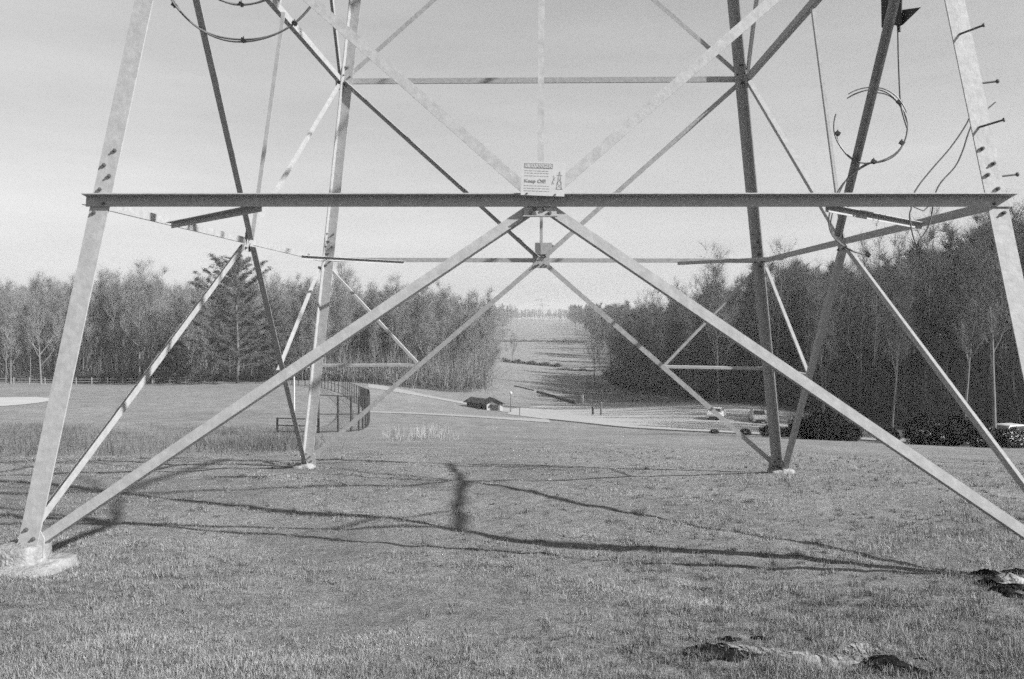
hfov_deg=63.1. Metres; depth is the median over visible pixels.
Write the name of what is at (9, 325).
bare tree
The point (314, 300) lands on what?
bare tree
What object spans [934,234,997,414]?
bare tree
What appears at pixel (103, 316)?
bare tree
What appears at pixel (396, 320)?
bare tree
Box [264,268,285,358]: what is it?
bare tree
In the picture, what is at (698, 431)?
kerb
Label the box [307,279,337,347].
bare tree
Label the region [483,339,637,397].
rough grass
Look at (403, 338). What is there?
bare tree
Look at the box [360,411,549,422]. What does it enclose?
track
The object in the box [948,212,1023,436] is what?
bare tree
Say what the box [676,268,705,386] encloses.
bare tree
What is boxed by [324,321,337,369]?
bare tree
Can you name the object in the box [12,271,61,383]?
bare tree
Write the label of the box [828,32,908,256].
cable coil
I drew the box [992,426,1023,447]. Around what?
leafless thicket
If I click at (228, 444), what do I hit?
weeds
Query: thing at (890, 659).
soil clod
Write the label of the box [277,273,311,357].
bare tree
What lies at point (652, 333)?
bare tree
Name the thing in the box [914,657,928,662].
soil clod
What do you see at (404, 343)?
bare tree
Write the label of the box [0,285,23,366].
bare tree
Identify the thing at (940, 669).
soil clod
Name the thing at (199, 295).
bare tree
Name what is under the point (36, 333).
bare tree
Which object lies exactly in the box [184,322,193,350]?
bare tree
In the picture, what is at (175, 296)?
bare tree
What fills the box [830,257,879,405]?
bare tree
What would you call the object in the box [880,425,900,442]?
evergreen bush
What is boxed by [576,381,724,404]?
undergrowth
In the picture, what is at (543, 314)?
distant tower
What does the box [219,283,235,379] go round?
bare tree
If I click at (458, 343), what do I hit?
bare tree
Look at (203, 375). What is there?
undergrowth
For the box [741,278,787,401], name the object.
bare tree
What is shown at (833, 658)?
bare earth
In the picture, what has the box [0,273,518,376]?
woodland
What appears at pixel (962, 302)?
bare tree
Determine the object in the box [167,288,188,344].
bare tree
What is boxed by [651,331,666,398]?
bare tree
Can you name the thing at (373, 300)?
bare tree
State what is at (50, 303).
bare tree
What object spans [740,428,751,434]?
evergreen bush
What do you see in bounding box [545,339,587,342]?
hedgerow
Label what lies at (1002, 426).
parked car
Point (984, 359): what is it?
bare tree
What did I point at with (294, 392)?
foul pole
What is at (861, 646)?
bare earth
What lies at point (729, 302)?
bare tree
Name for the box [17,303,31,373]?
bare tree
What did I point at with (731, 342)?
bare tree
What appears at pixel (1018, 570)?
soil clod
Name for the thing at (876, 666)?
soil clod
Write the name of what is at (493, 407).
door
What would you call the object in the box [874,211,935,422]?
bare tree
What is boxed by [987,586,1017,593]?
soil clod
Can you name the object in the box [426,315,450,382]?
bare tree
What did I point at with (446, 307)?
bare tree
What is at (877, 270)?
bare tree
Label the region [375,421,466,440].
tall grass
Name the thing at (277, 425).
chain link fence
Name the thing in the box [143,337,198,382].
pine tree
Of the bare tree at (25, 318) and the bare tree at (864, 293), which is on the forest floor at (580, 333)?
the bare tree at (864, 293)
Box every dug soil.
[681,642,759,661]
[850,660,935,678]
[984,583,1023,589]
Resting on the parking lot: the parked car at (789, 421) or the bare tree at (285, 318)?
the parked car at (789, 421)
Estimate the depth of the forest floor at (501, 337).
250.29 m
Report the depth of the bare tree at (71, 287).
208.20 m
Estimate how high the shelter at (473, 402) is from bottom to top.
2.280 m
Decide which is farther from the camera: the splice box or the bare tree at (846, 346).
the bare tree at (846, 346)
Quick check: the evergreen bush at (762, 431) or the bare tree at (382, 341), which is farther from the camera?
the bare tree at (382, 341)
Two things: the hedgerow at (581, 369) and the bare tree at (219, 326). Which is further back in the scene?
the hedgerow at (581, 369)
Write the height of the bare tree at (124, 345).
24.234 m
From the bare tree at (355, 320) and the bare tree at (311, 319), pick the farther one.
the bare tree at (355, 320)
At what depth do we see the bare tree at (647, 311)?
213.51 m
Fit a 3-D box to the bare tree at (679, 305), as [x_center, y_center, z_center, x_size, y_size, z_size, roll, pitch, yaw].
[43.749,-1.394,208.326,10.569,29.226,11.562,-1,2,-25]
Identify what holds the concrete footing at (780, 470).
on the ground at (194, 403)
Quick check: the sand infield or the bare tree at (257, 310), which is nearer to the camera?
the sand infield
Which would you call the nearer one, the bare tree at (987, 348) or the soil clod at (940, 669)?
the soil clod at (940, 669)
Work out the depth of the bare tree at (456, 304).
229.67 m
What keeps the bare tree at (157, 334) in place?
on the ground at (194, 403)
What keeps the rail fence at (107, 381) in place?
on the ground at (194, 403)
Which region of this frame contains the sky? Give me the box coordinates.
[0,0,1023,316]
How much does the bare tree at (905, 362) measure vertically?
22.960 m
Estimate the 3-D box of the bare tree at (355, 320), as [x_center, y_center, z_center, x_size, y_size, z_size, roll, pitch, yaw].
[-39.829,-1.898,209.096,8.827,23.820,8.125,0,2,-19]
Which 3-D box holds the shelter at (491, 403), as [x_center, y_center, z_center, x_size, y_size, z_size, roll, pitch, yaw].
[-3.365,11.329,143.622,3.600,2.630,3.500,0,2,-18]
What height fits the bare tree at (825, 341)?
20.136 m
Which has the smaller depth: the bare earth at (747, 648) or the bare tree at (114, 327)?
the bare earth at (747, 648)
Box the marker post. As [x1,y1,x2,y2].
[581,395,583,404]
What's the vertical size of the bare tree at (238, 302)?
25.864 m
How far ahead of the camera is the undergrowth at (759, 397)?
127.22 m
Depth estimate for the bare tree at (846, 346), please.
131.42 m
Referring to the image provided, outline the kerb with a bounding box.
[546,418,1019,445]
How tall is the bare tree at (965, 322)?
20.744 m
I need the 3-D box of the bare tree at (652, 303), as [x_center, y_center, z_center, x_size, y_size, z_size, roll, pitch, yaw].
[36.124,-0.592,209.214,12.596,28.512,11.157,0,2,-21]
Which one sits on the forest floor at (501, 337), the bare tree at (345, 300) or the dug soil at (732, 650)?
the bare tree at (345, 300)
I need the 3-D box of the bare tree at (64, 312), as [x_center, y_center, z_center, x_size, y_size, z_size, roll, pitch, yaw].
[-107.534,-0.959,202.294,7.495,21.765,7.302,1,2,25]
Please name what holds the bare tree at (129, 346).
on the forest floor at (501, 337)
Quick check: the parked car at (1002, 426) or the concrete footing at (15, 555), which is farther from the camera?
the parked car at (1002, 426)
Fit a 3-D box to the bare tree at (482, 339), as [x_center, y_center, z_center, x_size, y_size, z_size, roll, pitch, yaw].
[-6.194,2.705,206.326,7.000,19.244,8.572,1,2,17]
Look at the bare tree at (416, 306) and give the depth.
207.99 m
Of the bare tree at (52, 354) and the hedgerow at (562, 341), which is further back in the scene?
the hedgerow at (562, 341)
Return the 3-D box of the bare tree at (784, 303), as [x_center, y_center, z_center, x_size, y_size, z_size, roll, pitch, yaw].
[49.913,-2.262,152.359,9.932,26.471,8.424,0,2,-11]
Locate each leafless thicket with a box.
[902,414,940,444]
[930,419,964,445]
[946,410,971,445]
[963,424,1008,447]
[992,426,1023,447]
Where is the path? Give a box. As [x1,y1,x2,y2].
[368,383,511,411]
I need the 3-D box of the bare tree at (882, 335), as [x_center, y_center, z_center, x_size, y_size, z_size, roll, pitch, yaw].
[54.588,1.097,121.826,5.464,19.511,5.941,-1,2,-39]
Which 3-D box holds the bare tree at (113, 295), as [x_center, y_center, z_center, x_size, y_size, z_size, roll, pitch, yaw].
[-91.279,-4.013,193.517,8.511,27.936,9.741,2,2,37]
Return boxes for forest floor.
[2,328,510,391]
[572,329,1023,433]
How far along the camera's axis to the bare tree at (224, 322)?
196.06 m
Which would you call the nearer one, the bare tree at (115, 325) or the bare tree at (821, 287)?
the bare tree at (821, 287)
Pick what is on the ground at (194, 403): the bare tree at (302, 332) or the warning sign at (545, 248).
the bare tree at (302, 332)
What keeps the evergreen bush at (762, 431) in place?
on the ground at (194, 403)
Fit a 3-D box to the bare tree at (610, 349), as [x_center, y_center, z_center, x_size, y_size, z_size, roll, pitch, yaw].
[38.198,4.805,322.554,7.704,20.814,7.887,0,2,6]
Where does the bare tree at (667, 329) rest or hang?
on the forest floor at (580, 333)
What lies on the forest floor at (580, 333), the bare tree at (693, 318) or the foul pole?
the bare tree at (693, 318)
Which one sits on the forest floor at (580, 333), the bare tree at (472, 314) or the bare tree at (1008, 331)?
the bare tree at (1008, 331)
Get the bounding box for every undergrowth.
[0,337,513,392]
[0,348,501,388]
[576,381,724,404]
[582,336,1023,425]
[601,368,1023,429]
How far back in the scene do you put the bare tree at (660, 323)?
202.62 m
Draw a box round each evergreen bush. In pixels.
[709,429,719,433]
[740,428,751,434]
[758,424,785,436]
[781,426,789,437]
[786,414,819,438]
[801,409,850,440]
[829,419,864,440]
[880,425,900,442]
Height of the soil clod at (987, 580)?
0.066 m
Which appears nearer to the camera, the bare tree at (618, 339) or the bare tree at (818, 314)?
the bare tree at (818, 314)
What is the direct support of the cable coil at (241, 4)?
hanging from the lattice tower at (994, 200)
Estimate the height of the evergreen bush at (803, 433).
2.094 m
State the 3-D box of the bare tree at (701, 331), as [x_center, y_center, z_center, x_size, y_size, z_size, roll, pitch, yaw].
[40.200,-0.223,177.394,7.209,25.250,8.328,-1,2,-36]
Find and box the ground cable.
[909,102,995,255]
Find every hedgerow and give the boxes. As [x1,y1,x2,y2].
[502,339,544,341]
[502,358,561,366]
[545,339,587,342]
[558,368,593,371]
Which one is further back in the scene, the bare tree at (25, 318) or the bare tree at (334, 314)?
the bare tree at (334, 314)
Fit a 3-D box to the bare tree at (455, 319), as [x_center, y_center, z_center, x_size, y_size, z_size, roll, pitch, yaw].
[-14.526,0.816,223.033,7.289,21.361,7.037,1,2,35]
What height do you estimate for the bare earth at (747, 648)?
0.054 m
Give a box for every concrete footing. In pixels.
[0,539,78,578]
[292,463,315,468]
[767,467,794,473]
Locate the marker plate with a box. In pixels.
[535,243,539,259]
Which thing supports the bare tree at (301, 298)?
on the forest floor at (501, 337)
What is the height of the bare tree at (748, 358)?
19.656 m
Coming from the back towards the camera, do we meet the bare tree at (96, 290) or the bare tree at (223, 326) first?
the bare tree at (96, 290)
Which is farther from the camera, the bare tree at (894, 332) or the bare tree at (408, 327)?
the bare tree at (408, 327)
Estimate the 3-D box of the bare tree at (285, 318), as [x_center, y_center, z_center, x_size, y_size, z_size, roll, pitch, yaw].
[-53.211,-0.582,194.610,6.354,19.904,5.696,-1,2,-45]
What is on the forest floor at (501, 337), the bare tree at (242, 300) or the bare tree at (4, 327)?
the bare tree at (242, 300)
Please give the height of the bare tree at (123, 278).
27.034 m
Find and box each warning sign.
[521,161,565,196]
[540,243,553,257]
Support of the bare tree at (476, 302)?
on the forest floor at (501, 337)
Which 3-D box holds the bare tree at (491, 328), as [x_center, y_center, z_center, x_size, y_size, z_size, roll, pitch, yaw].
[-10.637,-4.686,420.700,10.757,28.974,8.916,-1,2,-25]
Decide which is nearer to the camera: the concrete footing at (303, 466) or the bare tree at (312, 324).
the concrete footing at (303, 466)
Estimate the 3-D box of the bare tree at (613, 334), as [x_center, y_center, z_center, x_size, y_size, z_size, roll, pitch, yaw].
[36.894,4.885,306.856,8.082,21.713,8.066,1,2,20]
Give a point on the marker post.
(582, 399)
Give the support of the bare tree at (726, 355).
on the forest floor at (580, 333)
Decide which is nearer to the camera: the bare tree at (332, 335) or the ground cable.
the ground cable
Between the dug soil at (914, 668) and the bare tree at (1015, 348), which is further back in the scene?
the bare tree at (1015, 348)
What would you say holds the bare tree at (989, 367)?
on the forest floor at (580, 333)
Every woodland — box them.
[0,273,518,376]
[502,308,666,321]
[567,196,1023,401]
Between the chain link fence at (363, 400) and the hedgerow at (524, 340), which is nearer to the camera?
the chain link fence at (363, 400)
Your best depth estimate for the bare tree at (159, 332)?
193.41 m
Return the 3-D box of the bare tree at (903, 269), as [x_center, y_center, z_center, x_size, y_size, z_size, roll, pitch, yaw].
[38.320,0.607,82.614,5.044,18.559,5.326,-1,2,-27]
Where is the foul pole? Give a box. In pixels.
[293,377,294,409]
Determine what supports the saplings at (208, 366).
on the forest floor at (501, 337)
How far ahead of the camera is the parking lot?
118.48 m
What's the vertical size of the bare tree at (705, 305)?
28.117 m
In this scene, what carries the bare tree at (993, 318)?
on the forest floor at (580, 333)
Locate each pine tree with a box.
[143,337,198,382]
[165,252,303,383]
[253,331,300,375]
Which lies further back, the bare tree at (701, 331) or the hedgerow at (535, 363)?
the hedgerow at (535, 363)
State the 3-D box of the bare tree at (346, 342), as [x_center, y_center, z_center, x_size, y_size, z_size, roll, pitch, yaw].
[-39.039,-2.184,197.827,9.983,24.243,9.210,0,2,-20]
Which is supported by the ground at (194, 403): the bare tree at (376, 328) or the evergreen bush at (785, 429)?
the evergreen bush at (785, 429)
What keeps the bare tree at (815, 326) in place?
on the forest floor at (580, 333)
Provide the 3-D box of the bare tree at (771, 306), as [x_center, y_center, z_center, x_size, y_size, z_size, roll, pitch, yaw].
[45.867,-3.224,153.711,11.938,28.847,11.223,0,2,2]
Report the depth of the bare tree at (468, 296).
241.19 m
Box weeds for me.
[0,420,346,456]
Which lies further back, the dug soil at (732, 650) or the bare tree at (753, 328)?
the bare tree at (753, 328)
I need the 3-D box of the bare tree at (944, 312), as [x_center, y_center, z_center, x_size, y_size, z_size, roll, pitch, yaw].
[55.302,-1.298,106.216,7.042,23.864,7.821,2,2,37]
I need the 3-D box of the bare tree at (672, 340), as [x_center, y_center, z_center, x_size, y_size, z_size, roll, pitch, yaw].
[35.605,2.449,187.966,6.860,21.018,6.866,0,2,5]
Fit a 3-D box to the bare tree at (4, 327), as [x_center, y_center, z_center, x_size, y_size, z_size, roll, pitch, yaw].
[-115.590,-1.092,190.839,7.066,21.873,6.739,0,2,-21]
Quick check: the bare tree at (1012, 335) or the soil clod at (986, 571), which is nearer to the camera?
the soil clod at (986, 571)
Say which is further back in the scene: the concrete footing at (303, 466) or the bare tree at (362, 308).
the bare tree at (362, 308)
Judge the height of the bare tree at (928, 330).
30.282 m
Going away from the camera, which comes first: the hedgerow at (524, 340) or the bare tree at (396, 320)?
the bare tree at (396, 320)
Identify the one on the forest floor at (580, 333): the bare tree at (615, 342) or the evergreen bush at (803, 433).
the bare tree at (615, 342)
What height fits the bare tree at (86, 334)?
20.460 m
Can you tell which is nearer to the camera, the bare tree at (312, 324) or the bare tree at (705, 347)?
the bare tree at (705, 347)
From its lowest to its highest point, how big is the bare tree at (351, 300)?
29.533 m
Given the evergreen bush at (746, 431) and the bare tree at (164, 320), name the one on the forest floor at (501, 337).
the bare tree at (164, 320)
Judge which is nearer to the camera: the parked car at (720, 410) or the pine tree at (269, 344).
the parked car at (720, 410)
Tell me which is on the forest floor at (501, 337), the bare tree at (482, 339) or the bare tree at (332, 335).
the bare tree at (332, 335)
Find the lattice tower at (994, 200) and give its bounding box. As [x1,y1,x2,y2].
[18,0,1023,556]
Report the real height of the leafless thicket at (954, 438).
1.886 m
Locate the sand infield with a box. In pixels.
[0,397,48,405]
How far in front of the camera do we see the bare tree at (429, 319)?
199.26 m
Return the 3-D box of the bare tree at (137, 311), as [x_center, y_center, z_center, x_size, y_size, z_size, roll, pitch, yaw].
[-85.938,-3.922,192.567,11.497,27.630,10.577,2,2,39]
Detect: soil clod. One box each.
[697,646,718,653]
[715,635,744,641]
[715,643,731,646]
[716,648,738,662]
[750,635,770,640]
[857,664,895,677]
[867,655,911,668]
[895,665,918,673]
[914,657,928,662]
[932,668,953,675]
[970,568,999,575]
[977,576,996,584]
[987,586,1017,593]
[1000,568,1023,574]
[1002,592,1023,598]
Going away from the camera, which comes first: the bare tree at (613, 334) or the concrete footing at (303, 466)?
the concrete footing at (303, 466)
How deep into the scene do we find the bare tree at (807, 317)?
125.47 m
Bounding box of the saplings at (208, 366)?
[0,337,501,389]
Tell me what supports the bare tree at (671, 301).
on the forest floor at (580, 333)
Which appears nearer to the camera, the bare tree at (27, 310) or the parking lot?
the parking lot
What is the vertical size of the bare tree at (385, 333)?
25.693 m
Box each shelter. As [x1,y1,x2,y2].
[463,397,484,408]
[480,397,504,410]
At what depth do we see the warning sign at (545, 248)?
13.77 m
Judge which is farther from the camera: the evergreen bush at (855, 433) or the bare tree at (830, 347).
the bare tree at (830, 347)
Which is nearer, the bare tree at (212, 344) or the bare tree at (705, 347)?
the bare tree at (705, 347)
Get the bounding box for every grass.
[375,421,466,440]
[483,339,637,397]
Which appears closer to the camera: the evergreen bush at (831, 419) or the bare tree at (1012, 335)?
the evergreen bush at (831, 419)
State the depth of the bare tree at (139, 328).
179.10 m
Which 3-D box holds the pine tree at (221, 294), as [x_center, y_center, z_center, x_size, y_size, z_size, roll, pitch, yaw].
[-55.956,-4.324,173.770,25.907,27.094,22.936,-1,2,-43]
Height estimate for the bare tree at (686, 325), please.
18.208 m
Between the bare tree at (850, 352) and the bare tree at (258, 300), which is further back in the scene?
the bare tree at (258, 300)
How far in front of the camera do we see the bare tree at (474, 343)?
216.62 m
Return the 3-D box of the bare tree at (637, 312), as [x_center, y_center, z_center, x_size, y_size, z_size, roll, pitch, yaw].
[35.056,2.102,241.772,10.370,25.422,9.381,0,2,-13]
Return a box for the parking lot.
[508,402,1023,444]
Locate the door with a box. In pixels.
[491,405,497,410]
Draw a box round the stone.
[993,573,1023,583]
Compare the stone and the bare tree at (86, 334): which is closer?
the stone
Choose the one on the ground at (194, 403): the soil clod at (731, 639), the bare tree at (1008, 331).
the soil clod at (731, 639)
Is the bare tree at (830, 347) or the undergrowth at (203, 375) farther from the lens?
the undergrowth at (203, 375)
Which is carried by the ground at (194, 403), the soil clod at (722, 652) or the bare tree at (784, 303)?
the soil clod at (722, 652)
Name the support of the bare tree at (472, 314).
on the ground at (194, 403)
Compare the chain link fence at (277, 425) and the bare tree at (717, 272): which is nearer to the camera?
the chain link fence at (277, 425)
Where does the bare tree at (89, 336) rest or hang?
on the forest floor at (501, 337)
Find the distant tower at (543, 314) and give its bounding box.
[534,299,548,338]
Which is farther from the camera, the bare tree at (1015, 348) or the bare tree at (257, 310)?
the bare tree at (257, 310)
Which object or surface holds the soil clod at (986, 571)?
on the ground at (194, 403)
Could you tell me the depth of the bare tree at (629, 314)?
259.97 m
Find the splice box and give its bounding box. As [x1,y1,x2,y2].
[881,0,920,31]
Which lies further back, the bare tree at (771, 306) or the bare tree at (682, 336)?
the bare tree at (682, 336)
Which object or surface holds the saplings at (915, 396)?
on the forest floor at (580, 333)
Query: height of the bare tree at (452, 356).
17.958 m
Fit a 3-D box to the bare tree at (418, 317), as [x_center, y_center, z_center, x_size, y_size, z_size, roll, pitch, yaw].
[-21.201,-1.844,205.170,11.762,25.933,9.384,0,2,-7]
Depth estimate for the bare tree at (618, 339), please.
284.09 m
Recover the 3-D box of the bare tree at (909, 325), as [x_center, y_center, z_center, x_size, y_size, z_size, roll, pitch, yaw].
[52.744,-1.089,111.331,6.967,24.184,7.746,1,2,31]
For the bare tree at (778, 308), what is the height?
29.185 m
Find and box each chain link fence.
[255,370,369,432]
[276,417,319,432]
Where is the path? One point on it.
(408, 392)
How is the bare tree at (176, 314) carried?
on the forest floor at (501, 337)
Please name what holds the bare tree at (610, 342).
on the forest floor at (580, 333)
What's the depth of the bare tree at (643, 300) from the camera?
254.77 m
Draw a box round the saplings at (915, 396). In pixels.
[601,334,1023,426]
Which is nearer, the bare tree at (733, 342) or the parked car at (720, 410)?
the parked car at (720, 410)
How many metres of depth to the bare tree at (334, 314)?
207.46 m
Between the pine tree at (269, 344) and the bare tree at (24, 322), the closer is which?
the pine tree at (269, 344)
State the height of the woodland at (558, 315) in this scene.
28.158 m
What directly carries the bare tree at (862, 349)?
on the forest floor at (580, 333)
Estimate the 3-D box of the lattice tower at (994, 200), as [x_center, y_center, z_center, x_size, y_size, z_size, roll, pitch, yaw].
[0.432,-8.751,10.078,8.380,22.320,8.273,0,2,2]
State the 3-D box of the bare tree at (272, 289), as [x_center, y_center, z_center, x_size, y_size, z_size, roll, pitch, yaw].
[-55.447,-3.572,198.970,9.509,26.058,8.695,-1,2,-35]
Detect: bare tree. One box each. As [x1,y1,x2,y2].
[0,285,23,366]
[0,288,25,383]
[0,292,18,381]
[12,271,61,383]
[12,287,40,358]
[15,299,40,382]
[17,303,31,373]
[19,274,59,370]
[29,296,44,371]
[29,318,56,375]
[41,275,64,370]
[42,280,69,357]
[57,293,69,344]
[59,272,74,322]
[80,309,93,374]
[80,311,100,382]
[82,294,94,354]
[85,265,115,372]
[91,265,120,369]
[102,266,130,371]
[103,263,132,374]
[105,288,124,363]
[110,285,134,366]
[115,264,159,371]
[120,252,164,379]
[121,271,150,354]
[125,320,141,359]
[132,263,179,381]
[136,278,171,383]
[143,297,162,359]
[147,304,164,355]
[159,305,171,336]
[161,280,185,339]
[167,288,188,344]
[168,299,184,339]
[176,286,201,380]
[178,270,210,362]
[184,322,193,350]
[186,307,209,363]
[188,272,218,380]
[203,299,217,366]
[206,288,234,365]
[208,282,240,378]
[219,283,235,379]
[232,270,249,358]
[232,279,249,369]
[234,299,250,379]
[244,272,276,373]
[253,301,266,379]
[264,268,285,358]
[264,276,294,332]
[274,295,293,341]
[274,296,291,340]
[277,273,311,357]
[288,282,314,372]
[293,306,312,379]
[295,287,315,372]
[298,275,312,338]
[300,278,319,346]
[304,289,317,350]
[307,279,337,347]
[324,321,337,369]
[326,315,342,360]
[328,278,343,367]
[329,255,359,380]
[330,286,364,359]
[331,262,364,368]
[338,290,365,361]
[355,291,382,362]
[359,288,379,368]
[361,280,387,373]
[366,283,398,360]
[367,322,383,374]
[376,319,391,357]
[383,270,414,373]
[388,300,418,361]
[390,306,416,372]
[401,299,418,383]
[401,317,413,362]
[409,288,445,373]
[411,297,422,360]
[412,285,442,385]
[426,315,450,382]
[432,281,455,364]
[443,320,459,361]
[448,307,464,364]
[452,295,463,355]
[453,299,462,358]
[455,305,474,363]
[460,289,479,361]
[460,301,477,362]
[460,311,479,386]
[467,286,488,362]
[467,313,480,368]
[474,318,494,388]
[475,286,507,383]
[486,310,496,353]
[505,332,517,359]
[581,305,613,385]
[604,329,614,373]
[605,326,618,376]
[606,323,614,370]
[610,317,620,376]
[611,312,622,375]
[616,299,633,381]
[620,292,642,375]
[620,311,642,382]
[627,300,647,389]
[631,287,651,323]
[634,286,667,392]
[638,295,654,388]
[641,318,664,397]
[646,304,672,386]
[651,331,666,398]
[657,287,678,363]
[661,308,680,395]
[662,305,678,388]
[666,276,696,378]
[666,278,700,393]
[675,294,705,390]
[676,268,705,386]
[679,312,700,401]
[690,239,747,403]
[691,290,709,386]
[691,319,705,382]
[693,302,724,393]
[697,269,729,397]
[713,282,743,400]
[718,304,734,392]
[722,304,738,386]
[725,299,740,398]
[731,306,761,383]
[739,253,776,391]
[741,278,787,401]
[765,229,799,398]
[770,261,799,382]
[770,300,794,391]
[781,265,811,393]
[788,251,827,409]
[800,278,832,405]
[803,275,830,382]
[803,278,846,420]
[812,281,836,387]
[814,277,856,391]
[823,267,869,391]
[824,271,864,397]
[830,227,885,413]
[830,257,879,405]
[832,212,899,417]
[834,263,878,372]
[867,284,893,404]
[872,260,928,427]
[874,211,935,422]
[879,289,918,402]
[880,243,924,425]
[882,192,960,409]
[890,252,932,414]
[927,243,965,402]
[928,224,977,397]
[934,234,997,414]
[941,190,1023,426]
[946,216,1007,421]
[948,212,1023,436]
[951,260,979,378]
[961,221,1004,424]
[977,240,1008,408]
[987,239,1023,413]
[988,246,1022,410]
[991,199,1023,423]
[996,234,1023,392]
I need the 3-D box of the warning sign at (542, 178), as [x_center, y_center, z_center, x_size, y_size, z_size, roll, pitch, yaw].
[0.243,-1.250,6.510,0.350,0.275,0.072,0,2,2]
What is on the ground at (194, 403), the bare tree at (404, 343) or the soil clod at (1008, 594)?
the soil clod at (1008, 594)
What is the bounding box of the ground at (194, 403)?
[0,317,1023,678]
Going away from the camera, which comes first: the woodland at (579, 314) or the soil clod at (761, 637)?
the soil clod at (761, 637)
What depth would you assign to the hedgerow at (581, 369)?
365.87 m
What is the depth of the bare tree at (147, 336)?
205.84 m
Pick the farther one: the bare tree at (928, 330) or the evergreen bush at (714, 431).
the bare tree at (928, 330)
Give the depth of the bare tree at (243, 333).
189.76 m
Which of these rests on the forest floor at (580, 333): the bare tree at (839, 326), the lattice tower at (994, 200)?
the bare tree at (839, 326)
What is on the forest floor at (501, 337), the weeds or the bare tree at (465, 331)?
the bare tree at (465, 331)
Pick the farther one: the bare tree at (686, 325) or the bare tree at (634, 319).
the bare tree at (634, 319)
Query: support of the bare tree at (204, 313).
on the forest floor at (501, 337)
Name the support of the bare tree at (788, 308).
on the forest floor at (580, 333)
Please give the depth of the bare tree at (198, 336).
204.62 m
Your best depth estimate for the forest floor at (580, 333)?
181.84 m
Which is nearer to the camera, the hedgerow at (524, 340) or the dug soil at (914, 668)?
the dug soil at (914, 668)
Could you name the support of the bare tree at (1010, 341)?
on the forest floor at (580, 333)
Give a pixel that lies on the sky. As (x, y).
(60, 60)
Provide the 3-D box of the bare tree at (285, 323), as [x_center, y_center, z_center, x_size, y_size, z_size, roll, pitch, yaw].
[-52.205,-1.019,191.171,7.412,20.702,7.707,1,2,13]
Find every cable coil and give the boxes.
[171,0,310,42]
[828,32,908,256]
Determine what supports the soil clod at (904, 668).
on the ground at (194, 403)
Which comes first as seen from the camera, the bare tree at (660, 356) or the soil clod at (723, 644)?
the soil clod at (723, 644)
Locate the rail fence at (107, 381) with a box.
[0,376,200,384]
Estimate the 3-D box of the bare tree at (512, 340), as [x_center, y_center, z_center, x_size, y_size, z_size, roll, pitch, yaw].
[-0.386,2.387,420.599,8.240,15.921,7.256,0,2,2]
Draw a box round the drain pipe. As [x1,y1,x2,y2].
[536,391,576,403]
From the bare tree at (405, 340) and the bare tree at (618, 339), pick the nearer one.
the bare tree at (405, 340)
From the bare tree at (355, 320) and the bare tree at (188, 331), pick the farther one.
the bare tree at (355, 320)
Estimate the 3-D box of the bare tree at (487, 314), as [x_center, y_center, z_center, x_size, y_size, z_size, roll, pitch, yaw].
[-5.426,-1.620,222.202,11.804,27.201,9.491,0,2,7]
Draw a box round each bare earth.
[721,644,780,656]
[779,651,866,671]
[839,641,881,657]
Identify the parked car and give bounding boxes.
[706,406,725,419]
[748,408,767,422]
[787,416,803,425]
[981,423,1023,440]
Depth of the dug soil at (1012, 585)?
6.02 m
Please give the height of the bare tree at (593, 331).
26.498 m
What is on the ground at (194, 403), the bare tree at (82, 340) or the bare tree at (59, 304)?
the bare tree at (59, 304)
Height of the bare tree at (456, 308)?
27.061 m
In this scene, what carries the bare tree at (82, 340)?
on the forest floor at (501, 337)
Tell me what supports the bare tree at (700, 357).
on the forest floor at (580, 333)
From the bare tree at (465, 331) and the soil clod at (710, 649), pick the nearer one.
the soil clod at (710, 649)
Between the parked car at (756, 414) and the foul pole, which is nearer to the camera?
the foul pole
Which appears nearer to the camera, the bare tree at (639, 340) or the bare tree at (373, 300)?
the bare tree at (373, 300)
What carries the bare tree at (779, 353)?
on the forest floor at (580, 333)
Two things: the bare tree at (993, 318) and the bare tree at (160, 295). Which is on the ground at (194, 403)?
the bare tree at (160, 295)
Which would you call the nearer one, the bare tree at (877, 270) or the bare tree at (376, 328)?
the bare tree at (877, 270)
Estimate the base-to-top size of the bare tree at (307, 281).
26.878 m
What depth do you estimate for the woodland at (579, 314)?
149.88 m
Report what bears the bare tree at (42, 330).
on the forest floor at (501, 337)
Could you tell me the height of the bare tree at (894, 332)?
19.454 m

